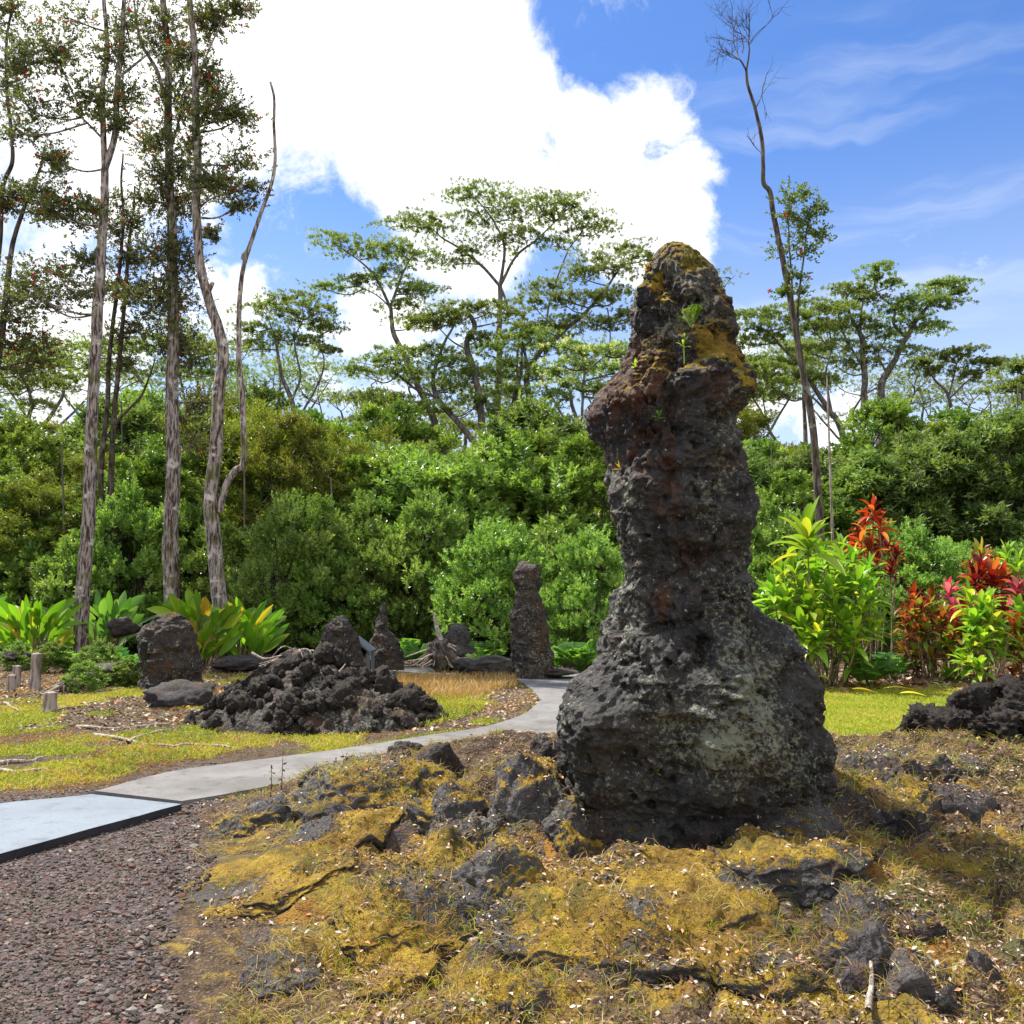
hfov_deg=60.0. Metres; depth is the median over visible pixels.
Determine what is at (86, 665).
weed bush
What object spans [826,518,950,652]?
forest shrub
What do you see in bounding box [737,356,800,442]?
albizia tree
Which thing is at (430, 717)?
lava rock
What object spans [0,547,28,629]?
forest shrub
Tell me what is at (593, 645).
monstera plant
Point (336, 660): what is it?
lava rock
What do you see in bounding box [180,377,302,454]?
forest tree
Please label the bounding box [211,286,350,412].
albizia tree
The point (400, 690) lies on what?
lava rock
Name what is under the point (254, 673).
lava rock
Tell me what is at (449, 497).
forest shrub
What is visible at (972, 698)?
lava rock
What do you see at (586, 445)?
bush
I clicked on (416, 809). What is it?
lava rock
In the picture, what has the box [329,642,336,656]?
lava rock
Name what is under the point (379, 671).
lava rock
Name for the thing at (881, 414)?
forest tree
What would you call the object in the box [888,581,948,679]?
ti plant
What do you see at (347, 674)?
lava rock
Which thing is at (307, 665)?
lava rock
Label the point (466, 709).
island grass
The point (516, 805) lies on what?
lava rock
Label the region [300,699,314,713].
lava rock
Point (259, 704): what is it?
lava rock
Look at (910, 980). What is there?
lava rock
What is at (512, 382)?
albizia tree
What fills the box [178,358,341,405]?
albizia tree
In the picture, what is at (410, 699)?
lava rock
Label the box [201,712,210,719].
lava rock
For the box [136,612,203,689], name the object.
lava tree
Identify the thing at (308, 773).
lava rock
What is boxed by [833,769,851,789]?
lava rock
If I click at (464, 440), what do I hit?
albizia tree
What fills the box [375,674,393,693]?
lava rock
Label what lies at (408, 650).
monstera plant
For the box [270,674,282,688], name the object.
lava rock
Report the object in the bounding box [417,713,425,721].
lava rock
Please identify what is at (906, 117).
sky
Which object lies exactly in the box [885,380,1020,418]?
albizia tree
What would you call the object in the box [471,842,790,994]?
lava slab
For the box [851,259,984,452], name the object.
albizia tree
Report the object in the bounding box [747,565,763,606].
forest shrub
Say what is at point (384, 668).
lava rock
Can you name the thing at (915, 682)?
ti litter
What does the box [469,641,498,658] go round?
monstera plant
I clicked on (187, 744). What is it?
fallen stick
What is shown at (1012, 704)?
lava rock
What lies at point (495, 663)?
lava rock
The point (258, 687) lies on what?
lava rock
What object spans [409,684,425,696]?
lava rock
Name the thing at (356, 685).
lava rock
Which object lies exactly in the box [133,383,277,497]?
forest tree
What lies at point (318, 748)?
path edge grass
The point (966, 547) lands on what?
forest shrub
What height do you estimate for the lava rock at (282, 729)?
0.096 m
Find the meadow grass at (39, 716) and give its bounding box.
[0,670,584,790]
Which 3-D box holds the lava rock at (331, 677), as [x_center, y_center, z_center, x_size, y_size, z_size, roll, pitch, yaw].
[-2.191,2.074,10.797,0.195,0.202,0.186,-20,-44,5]
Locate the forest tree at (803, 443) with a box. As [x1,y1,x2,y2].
[788,441,838,475]
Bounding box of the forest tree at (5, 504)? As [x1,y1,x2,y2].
[0,469,57,601]
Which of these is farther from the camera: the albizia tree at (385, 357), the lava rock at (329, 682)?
the albizia tree at (385, 357)
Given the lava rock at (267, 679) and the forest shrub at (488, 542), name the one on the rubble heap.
the lava rock at (267, 679)
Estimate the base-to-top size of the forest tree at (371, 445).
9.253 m
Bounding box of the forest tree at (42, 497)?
[0,463,81,600]
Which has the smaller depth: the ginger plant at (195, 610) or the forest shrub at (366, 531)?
the ginger plant at (195, 610)
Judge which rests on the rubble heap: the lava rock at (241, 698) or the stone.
the lava rock at (241, 698)
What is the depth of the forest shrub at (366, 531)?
24.24 m
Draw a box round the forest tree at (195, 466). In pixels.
[134,410,277,577]
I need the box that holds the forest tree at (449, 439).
[399,420,463,454]
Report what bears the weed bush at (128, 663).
on the ground at (398, 841)
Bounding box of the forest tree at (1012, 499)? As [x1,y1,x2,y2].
[987,400,1023,547]
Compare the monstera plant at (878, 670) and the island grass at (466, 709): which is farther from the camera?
the monstera plant at (878, 670)
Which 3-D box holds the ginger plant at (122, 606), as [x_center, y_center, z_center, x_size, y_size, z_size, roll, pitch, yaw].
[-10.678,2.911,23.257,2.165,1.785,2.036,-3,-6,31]
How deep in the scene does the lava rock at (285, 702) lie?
10.22 m
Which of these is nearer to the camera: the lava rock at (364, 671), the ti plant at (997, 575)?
the lava rock at (364, 671)
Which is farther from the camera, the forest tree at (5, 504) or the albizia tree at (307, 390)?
the albizia tree at (307, 390)
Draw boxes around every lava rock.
[1,650,30,661]
[85,661,140,683]
[106,616,140,638]
[142,679,214,707]
[171,835,371,920]
[183,710,199,722]
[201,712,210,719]
[201,814,259,838]
[203,702,211,711]
[205,717,218,730]
[211,655,272,670]
[211,696,218,709]
[216,692,228,709]
[222,689,257,713]
[223,684,234,690]
[223,687,232,693]
[230,790,297,828]
[232,683,243,690]
[233,690,252,711]
[240,666,264,687]
[240,933,349,1001]
[246,698,256,708]
[247,676,270,698]
[255,698,263,709]
[262,673,273,686]
[262,710,273,721]
[264,692,273,703]
[265,669,274,674]
[268,703,275,708]
[269,658,286,671]
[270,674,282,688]
[270,719,281,728]
[273,709,287,720]
[274,722,282,731]
[275,691,298,712]
[278,670,284,678]
[278,806,404,851]
[279,724,284,732]
[282,717,292,729]
[284,723,291,729]
[285,653,302,670]
[287,664,298,670]
[287,754,457,823]
[288,706,299,719]
[289,687,302,698]
[291,670,310,679]
[291,677,303,686]
[292,715,301,720]
[293,697,304,715]
[297,718,304,728]
[297,762,336,787]
[298,659,312,680]
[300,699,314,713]
[302,652,312,662]
[303,692,315,700]
[303,721,314,731]
[311,663,319,674]
[312,728,320,733]
[313,641,331,659]
[313,658,322,665]
[315,696,328,712]
[316,693,325,698]
[318,680,328,690]
[320,686,335,698]
[321,654,328,664]
[321,665,333,675]
[325,675,338,681]
[325,697,340,710]
[326,656,332,663]
[326,679,337,688]
[326,868,480,972]
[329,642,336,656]
[331,647,348,667]
[331,680,354,704]
[333,655,340,666]
[334,671,345,680]
[335,718,342,723]
[338,652,346,667]
[342,694,357,708]
[344,667,359,676]
[344,671,354,677]
[345,654,352,667]
[345,676,361,688]
[349,661,357,667]
[349,947,440,1004]
[352,682,360,689]
[360,666,370,677]
[361,677,370,689]
[366,675,376,682]
[370,669,383,683]
[371,720,378,725]
[373,684,384,693]
[373,704,382,717]
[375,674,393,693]
[376,665,388,674]
[383,750,413,759]
[384,670,397,692]
[385,696,396,709]
[387,741,424,751]
[391,692,400,701]
[391,714,400,725]
[392,821,476,875]
[393,682,403,691]
[395,686,409,695]
[395,700,405,709]
[401,689,420,711]
[405,780,489,835]
[406,682,414,688]
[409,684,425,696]
[415,699,424,711]
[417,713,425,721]
[417,742,468,777]
[420,695,437,711]
[426,714,433,722]
[443,968,553,1023]
[452,644,477,657]
[452,658,475,672]
[458,810,503,849]
[463,654,514,675]
[487,748,570,822]
[529,733,566,778]
[543,668,578,676]
[552,820,596,859]
[579,802,615,845]
[705,822,877,908]
[709,929,828,1006]
[761,793,845,839]
[813,913,894,979]
[828,786,871,831]
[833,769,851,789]
[833,957,881,995]
[835,828,884,858]
[839,772,942,840]
[875,945,962,1019]
[891,712,916,734]
[895,811,930,841]
[898,906,951,945]
[905,702,945,733]
[927,703,974,736]
[932,782,997,823]
[946,683,994,716]
[948,754,993,779]
[958,708,975,718]
[964,703,1021,740]
[971,738,998,745]
[972,682,1000,701]
[993,672,1023,703]
[994,697,1023,711]
[1017,711,1023,737]
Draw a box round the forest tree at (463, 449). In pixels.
[449,422,495,465]
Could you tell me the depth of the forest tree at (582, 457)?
35.14 m
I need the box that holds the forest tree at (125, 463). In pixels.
[58,445,197,645]
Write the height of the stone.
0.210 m
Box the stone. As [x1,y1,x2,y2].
[966,949,1006,993]
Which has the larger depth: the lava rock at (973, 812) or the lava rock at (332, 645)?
the lava rock at (332, 645)
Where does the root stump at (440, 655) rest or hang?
on the ground at (398, 841)
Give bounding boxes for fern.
[677,304,702,327]
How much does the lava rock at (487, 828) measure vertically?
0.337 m
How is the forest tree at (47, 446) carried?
on the ground at (398, 841)
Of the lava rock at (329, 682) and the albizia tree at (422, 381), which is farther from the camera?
the albizia tree at (422, 381)
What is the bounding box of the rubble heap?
[195,661,443,734]
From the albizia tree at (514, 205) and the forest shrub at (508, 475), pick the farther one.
the albizia tree at (514, 205)
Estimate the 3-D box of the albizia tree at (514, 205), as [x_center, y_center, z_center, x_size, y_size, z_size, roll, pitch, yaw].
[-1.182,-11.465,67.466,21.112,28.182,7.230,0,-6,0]
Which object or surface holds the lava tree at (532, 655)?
on the ground at (398, 841)
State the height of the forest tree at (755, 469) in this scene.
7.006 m
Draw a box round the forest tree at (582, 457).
[577,431,608,513]
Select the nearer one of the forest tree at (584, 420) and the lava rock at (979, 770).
the lava rock at (979, 770)
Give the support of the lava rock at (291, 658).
on the lava rock at (279, 664)
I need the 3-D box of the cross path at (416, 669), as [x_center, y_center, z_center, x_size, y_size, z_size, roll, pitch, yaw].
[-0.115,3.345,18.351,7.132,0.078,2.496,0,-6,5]
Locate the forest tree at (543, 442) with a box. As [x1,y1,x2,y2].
[504,423,600,524]
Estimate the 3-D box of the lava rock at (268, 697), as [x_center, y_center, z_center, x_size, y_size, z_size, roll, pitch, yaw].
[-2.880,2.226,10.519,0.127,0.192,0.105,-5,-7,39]
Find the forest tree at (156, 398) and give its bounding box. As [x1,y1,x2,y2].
[73,378,191,455]
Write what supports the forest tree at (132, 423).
on the ground at (398, 841)
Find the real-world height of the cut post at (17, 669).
0.428 m
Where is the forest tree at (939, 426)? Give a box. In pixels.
[876,417,959,459]
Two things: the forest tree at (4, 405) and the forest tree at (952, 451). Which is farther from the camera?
the forest tree at (4, 405)
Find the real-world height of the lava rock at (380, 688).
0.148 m
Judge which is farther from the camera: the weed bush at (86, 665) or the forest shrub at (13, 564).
the forest shrub at (13, 564)
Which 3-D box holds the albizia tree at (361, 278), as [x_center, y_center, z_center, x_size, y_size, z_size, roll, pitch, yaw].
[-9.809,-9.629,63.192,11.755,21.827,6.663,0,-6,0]
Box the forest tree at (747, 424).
[735,403,808,463]
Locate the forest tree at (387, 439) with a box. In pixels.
[328,421,427,485]
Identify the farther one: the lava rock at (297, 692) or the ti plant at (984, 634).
the ti plant at (984, 634)
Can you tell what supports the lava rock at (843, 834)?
on the ground at (398, 841)
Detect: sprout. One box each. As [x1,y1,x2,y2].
[643,262,649,270]
[654,409,661,420]
[676,332,689,363]
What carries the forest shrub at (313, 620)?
on the ground at (398, 841)
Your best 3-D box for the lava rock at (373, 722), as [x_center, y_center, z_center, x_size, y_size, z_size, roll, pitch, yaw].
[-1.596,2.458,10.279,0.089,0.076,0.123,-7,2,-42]
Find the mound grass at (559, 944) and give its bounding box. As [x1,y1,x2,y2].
[192,726,1023,1023]
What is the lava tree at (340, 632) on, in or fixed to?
on the ground at (398, 841)
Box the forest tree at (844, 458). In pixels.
[834,452,914,517]
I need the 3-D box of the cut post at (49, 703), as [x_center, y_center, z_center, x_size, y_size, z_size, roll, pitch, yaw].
[-6.218,2.571,11.937,0.332,0.333,0.335,0,-6,0]
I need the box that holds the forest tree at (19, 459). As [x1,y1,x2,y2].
[0,425,51,538]
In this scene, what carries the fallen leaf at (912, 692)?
on the lawn grass at (862, 709)
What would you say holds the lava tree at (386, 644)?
on the cross path at (416, 669)
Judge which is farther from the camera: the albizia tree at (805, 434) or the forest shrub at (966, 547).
the albizia tree at (805, 434)
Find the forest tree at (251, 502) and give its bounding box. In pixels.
[198,396,323,545]
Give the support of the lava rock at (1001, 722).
on the ground at (398, 841)
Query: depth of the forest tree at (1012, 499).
29.17 m
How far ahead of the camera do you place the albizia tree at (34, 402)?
61.10 m
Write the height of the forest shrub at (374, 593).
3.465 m
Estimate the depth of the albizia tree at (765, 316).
56.97 m
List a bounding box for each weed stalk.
[269,765,275,797]
[278,746,286,790]
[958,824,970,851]
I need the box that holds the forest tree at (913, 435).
[885,425,955,516]
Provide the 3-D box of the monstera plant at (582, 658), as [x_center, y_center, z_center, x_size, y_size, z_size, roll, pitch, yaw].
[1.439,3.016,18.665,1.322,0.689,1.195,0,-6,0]
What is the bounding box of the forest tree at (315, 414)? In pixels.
[290,407,375,627]
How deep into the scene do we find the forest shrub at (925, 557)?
22.91 m
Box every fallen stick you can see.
[0,756,43,764]
[0,768,45,772]
[3,701,18,710]
[58,700,102,709]
[76,723,170,729]
[93,733,175,746]
[94,687,123,691]
[126,730,166,743]
[175,743,230,747]
[251,651,281,659]
[467,937,486,941]
[865,960,874,1012]
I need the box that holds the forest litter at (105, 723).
[0,654,1023,731]
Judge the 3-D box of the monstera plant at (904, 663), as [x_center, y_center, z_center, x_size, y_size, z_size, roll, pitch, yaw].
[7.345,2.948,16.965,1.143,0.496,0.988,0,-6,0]
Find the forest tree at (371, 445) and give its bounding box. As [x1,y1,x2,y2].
[317,437,376,464]
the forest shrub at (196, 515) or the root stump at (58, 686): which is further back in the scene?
the forest shrub at (196, 515)
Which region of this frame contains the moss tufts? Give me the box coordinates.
[142,739,1023,1023]
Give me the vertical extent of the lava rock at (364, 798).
0.657 m
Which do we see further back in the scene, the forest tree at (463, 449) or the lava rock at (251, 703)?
the forest tree at (463, 449)
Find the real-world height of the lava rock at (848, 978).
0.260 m
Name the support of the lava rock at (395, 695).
on the rubble heap
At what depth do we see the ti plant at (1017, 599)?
16.36 m
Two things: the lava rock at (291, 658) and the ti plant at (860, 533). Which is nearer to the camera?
the lava rock at (291, 658)
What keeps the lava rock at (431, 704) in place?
on the rubble heap
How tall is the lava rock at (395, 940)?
0.381 m
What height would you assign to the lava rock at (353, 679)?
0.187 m
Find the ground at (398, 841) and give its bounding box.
[0,619,1023,1023]
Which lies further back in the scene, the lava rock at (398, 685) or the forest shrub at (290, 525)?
the forest shrub at (290, 525)
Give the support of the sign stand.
on the ground at (398, 841)
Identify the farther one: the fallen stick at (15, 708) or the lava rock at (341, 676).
the fallen stick at (15, 708)
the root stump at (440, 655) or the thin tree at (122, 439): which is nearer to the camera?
the root stump at (440, 655)
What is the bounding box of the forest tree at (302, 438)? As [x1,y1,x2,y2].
[225,405,355,586]
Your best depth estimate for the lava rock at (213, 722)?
10.39 m
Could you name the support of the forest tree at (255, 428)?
on the ground at (398, 841)
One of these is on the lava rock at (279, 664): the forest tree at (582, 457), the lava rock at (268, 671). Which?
the lava rock at (268, 671)
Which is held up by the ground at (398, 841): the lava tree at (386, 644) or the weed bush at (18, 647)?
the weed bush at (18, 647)
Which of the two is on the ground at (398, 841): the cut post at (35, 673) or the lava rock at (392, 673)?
the cut post at (35, 673)
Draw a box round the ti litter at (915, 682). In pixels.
[823,669,1018,691]
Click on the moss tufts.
(620, 925)
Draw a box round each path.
[94,677,573,804]
[389,667,582,677]
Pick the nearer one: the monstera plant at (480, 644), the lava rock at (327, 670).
the lava rock at (327, 670)
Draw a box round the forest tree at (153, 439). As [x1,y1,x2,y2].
[104,430,204,548]
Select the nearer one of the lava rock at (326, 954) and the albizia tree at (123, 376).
the lava rock at (326, 954)
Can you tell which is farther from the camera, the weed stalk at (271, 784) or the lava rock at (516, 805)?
the weed stalk at (271, 784)
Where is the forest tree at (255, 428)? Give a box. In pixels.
[226,396,307,487]
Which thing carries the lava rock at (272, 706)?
on the rubble heap
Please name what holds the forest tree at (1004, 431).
on the ground at (398, 841)
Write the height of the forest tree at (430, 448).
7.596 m
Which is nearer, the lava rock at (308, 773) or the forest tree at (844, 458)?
the lava rock at (308, 773)
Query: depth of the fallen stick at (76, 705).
12.46 m
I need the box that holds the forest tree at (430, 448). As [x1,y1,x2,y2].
[397,440,455,459]
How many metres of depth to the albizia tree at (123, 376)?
78.89 m
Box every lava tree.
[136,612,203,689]
[321,615,364,670]
[365,602,404,670]
[508,561,554,678]
[556,241,837,850]
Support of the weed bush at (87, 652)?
on the ground at (398, 841)
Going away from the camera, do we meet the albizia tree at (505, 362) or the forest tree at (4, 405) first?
the forest tree at (4, 405)
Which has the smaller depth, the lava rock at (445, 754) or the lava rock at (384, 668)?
the lava rock at (445, 754)
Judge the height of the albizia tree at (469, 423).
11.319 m
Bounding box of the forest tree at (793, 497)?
[756,468,851,577]
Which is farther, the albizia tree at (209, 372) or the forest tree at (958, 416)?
the albizia tree at (209, 372)
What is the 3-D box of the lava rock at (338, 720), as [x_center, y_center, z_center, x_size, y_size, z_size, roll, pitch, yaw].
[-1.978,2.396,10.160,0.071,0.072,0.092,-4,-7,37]
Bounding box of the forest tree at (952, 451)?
[897,425,1023,570]
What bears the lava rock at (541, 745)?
on the ground at (398, 841)
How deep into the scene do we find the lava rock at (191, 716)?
10.98 m
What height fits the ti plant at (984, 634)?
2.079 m
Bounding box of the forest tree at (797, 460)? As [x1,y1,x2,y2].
[755,443,848,530]
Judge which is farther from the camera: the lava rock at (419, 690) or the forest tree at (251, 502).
the forest tree at (251, 502)
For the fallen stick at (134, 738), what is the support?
on the ground at (398, 841)
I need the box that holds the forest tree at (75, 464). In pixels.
[30,450,131,539]
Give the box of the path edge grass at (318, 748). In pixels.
[181,740,366,818]
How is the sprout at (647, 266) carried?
on the lava tree at (698, 684)
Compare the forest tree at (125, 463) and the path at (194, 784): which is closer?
the path at (194, 784)
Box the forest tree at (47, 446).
[0,426,81,554]
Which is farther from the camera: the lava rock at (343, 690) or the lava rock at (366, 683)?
the lava rock at (366, 683)
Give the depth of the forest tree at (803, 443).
45.64 m
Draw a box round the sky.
[0,0,1023,468]
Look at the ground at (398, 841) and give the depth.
4.25 m
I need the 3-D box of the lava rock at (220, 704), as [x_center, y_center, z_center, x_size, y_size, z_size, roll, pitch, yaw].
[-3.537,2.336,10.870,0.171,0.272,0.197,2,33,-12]
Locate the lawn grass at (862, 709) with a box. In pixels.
[823,678,1018,737]
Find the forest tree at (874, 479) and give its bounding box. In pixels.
[815,444,941,558]
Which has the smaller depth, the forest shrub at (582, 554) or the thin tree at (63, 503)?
the forest shrub at (582, 554)
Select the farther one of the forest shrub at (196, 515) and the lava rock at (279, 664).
the forest shrub at (196, 515)
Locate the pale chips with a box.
[189,729,1023,1023]
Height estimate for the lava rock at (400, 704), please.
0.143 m
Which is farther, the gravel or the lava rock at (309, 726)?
the lava rock at (309, 726)
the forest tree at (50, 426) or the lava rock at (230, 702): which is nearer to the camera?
the lava rock at (230, 702)
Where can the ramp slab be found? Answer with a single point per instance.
(27, 827)
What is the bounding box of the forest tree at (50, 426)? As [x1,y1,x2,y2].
[26,416,77,474]
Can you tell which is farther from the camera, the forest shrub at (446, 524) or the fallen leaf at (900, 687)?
the forest shrub at (446, 524)
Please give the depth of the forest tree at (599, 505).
30.05 m
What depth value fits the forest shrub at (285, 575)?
25.32 m
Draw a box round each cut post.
[7,674,15,690]
[12,665,21,686]
[28,652,41,690]
[40,691,58,712]
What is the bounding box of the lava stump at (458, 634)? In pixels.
[444,623,469,670]
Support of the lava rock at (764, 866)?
on the ground at (398, 841)
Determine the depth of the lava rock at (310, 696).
10.42 m
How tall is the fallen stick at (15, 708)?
0.054 m
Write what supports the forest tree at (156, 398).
on the ground at (398, 841)
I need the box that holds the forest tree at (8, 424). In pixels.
[0,407,63,477]
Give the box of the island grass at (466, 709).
[419,691,489,726]
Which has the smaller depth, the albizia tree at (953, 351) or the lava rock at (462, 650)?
the lava rock at (462, 650)
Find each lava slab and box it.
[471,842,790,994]
[821,880,938,938]
[835,741,980,791]
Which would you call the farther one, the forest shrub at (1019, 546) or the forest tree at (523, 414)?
the forest tree at (523, 414)
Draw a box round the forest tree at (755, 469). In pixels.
[743,440,796,553]
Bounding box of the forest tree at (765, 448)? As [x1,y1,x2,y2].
[741,436,791,506]
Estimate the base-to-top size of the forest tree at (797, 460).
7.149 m
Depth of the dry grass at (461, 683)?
15.16 m
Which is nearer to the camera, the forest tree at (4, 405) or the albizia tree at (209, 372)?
the forest tree at (4, 405)
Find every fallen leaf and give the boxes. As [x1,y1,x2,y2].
[885,686,918,691]
[901,691,925,695]
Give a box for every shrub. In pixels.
[0,538,60,642]
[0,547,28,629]
[21,527,140,648]
[45,470,186,647]
[113,498,229,648]
[178,519,267,617]
[224,528,321,652]
[227,487,362,655]
[270,538,376,649]
[283,441,530,651]
[301,488,419,652]
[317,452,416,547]
[337,533,444,651]
[364,484,493,641]
[372,457,547,635]
[413,417,620,629]
[413,528,511,645]
[427,516,551,656]
[485,524,585,648]
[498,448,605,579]
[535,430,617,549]
[538,525,625,650]
[547,523,624,651]
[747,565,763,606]
[749,483,846,647]
[773,536,877,654]
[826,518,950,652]
[857,515,990,656]
[898,535,994,655]
[943,547,1023,655]
[980,537,1023,657]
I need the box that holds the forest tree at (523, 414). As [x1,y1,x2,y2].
[471,389,586,523]
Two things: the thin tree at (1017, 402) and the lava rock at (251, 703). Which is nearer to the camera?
the lava rock at (251, 703)
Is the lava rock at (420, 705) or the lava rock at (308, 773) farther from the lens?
the lava rock at (420, 705)
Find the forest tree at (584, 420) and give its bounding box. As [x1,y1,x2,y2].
[570,408,593,484]
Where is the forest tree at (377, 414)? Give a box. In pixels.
[343,394,454,454]
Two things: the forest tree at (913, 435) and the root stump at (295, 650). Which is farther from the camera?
the forest tree at (913, 435)
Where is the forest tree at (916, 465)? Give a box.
[859,441,992,575]
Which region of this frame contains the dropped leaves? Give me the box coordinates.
[2,814,175,1008]
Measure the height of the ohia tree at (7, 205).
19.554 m
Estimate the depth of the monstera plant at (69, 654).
18.05 m
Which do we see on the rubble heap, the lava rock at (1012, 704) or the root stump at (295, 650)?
the root stump at (295, 650)
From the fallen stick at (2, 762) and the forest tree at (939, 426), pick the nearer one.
the fallen stick at (2, 762)
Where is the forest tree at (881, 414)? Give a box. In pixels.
[820,391,937,617]
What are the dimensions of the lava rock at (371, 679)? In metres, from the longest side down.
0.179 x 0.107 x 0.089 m
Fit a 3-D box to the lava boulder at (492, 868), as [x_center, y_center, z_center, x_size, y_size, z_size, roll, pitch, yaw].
[-0.007,1.829,4.268,0.639,0.497,0.615,-2,-6,18]
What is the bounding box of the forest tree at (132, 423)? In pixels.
[43,388,165,488]
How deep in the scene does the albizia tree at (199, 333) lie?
82.78 m
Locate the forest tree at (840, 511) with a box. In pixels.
[780,478,886,615]
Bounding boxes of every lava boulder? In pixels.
[445,835,558,919]
[541,794,591,841]
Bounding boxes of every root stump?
[40,679,87,692]
[259,646,314,665]
[403,611,467,671]
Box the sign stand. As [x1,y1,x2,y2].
[358,636,375,669]
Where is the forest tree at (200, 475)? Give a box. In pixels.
[184,451,276,528]
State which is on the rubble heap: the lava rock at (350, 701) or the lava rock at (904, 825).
the lava rock at (350, 701)
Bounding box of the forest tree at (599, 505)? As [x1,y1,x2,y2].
[584,495,620,551]
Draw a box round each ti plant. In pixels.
[752,531,900,686]
[767,495,848,668]
[844,493,901,658]
[875,540,912,652]
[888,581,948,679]
[929,576,981,681]
[946,575,1023,683]
[953,536,1023,673]
[993,569,1023,680]
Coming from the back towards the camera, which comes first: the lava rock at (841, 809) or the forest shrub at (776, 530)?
the forest shrub at (776, 530)
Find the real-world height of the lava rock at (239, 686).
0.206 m
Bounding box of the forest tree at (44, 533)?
[8,477,141,621]
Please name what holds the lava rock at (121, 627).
on the ground at (398, 841)
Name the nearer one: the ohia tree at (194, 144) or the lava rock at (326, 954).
the lava rock at (326, 954)
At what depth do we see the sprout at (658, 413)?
5.27 m
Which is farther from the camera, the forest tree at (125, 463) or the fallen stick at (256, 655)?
the forest tree at (125, 463)
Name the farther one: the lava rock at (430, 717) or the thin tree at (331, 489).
the thin tree at (331, 489)
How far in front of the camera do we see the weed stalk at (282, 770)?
6.31 m
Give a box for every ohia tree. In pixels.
[0,0,84,384]
[0,0,162,659]
[82,153,166,618]
[105,0,243,600]
[162,0,277,657]
[705,0,837,670]
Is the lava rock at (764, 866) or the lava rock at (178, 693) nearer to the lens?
the lava rock at (764, 866)
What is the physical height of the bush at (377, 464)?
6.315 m
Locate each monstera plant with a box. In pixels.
[46,651,80,671]
[95,646,139,660]
[398,638,421,660]
[402,641,426,663]
[465,648,505,658]
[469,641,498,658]
[551,639,597,670]
[551,645,580,667]
[590,643,596,651]
[843,653,905,685]
[871,652,925,677]
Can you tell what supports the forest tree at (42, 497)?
on the ground at (398, 841)
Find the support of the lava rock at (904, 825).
on the ground at (398, 841)
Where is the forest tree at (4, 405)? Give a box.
[0,394,36,449]
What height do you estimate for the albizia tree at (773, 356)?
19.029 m
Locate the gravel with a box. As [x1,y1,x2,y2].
[0,762,218,1023]
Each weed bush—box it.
[0,638,32,669]
[25,641,75,672]
[59,660,111,691]
[69,636,124,677]
[106,657,140,686]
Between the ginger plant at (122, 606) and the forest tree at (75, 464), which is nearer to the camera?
the ginger plant at (122, 606)
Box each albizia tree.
[0,344,81,417]
[2,325,141,434]
[5,342,188,413]
[16,331,255,395]
[136,307,245,414]
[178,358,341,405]
[204,333,368,416]
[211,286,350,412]
[259,359,365,436]
[296,226,451,433]
[321,324,507,447]
[323,394,492,445]
[354,362,482,417]
[361,176,632,419]
[379,297,534,440]
[422,379,521,452]
[446,324,587,419]
[470,350,549,420]
[490,320,628,420]
[492,236,657,400]
[527,335,628,423]
[545,358,619,403]
[717,266,748,287]
[734,296,863,438]
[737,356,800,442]
[742,329,871,439]
[761,335,855,443]
[778,357,979,439]
[805,281,905,432]
[841,367,1020,425]
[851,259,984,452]
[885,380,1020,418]
[892,342,1011,419]
[971,353,1023,407]
[979,373,1023,415]
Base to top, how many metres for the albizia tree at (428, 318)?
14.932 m
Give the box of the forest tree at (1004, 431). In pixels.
[940,402,1023,558]
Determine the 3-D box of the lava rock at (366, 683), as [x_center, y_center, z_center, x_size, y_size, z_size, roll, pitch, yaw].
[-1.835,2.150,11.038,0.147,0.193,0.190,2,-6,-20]
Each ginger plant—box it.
[0,595,90,662]
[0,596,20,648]
[59,589,157,655]
[147,588,244,667]
[211,597,289,655]
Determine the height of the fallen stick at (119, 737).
0.056 m
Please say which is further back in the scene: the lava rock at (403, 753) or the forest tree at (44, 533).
the forest tree at (44, 533)
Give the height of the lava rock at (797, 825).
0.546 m
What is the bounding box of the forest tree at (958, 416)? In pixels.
[926,404,980,439]
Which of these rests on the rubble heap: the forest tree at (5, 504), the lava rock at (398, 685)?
the lava rock at (398, 685)
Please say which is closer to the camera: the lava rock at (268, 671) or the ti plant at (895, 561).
the lava rock at (268, 671)
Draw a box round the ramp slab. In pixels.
[0,794,181,861]
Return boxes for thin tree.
[61,444,64,580]
[121,401,123,549]
[243,468,244,553]
[330,478,332,504]
[771,444,773,485]
[826,375,833,545]
[1013,384,1018,507]
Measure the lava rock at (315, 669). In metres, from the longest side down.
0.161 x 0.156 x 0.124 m
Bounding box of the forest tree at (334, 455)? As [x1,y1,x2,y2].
[277,427,392,624]
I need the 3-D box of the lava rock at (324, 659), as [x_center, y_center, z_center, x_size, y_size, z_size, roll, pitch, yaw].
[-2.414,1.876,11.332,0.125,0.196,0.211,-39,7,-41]
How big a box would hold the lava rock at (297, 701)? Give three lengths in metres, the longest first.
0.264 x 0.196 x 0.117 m
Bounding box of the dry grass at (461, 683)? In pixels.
[394,669,518,700]
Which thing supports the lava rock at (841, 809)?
on the ground at (398, 841)
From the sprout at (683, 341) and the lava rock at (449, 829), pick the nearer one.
the lava rock at (449, 829)

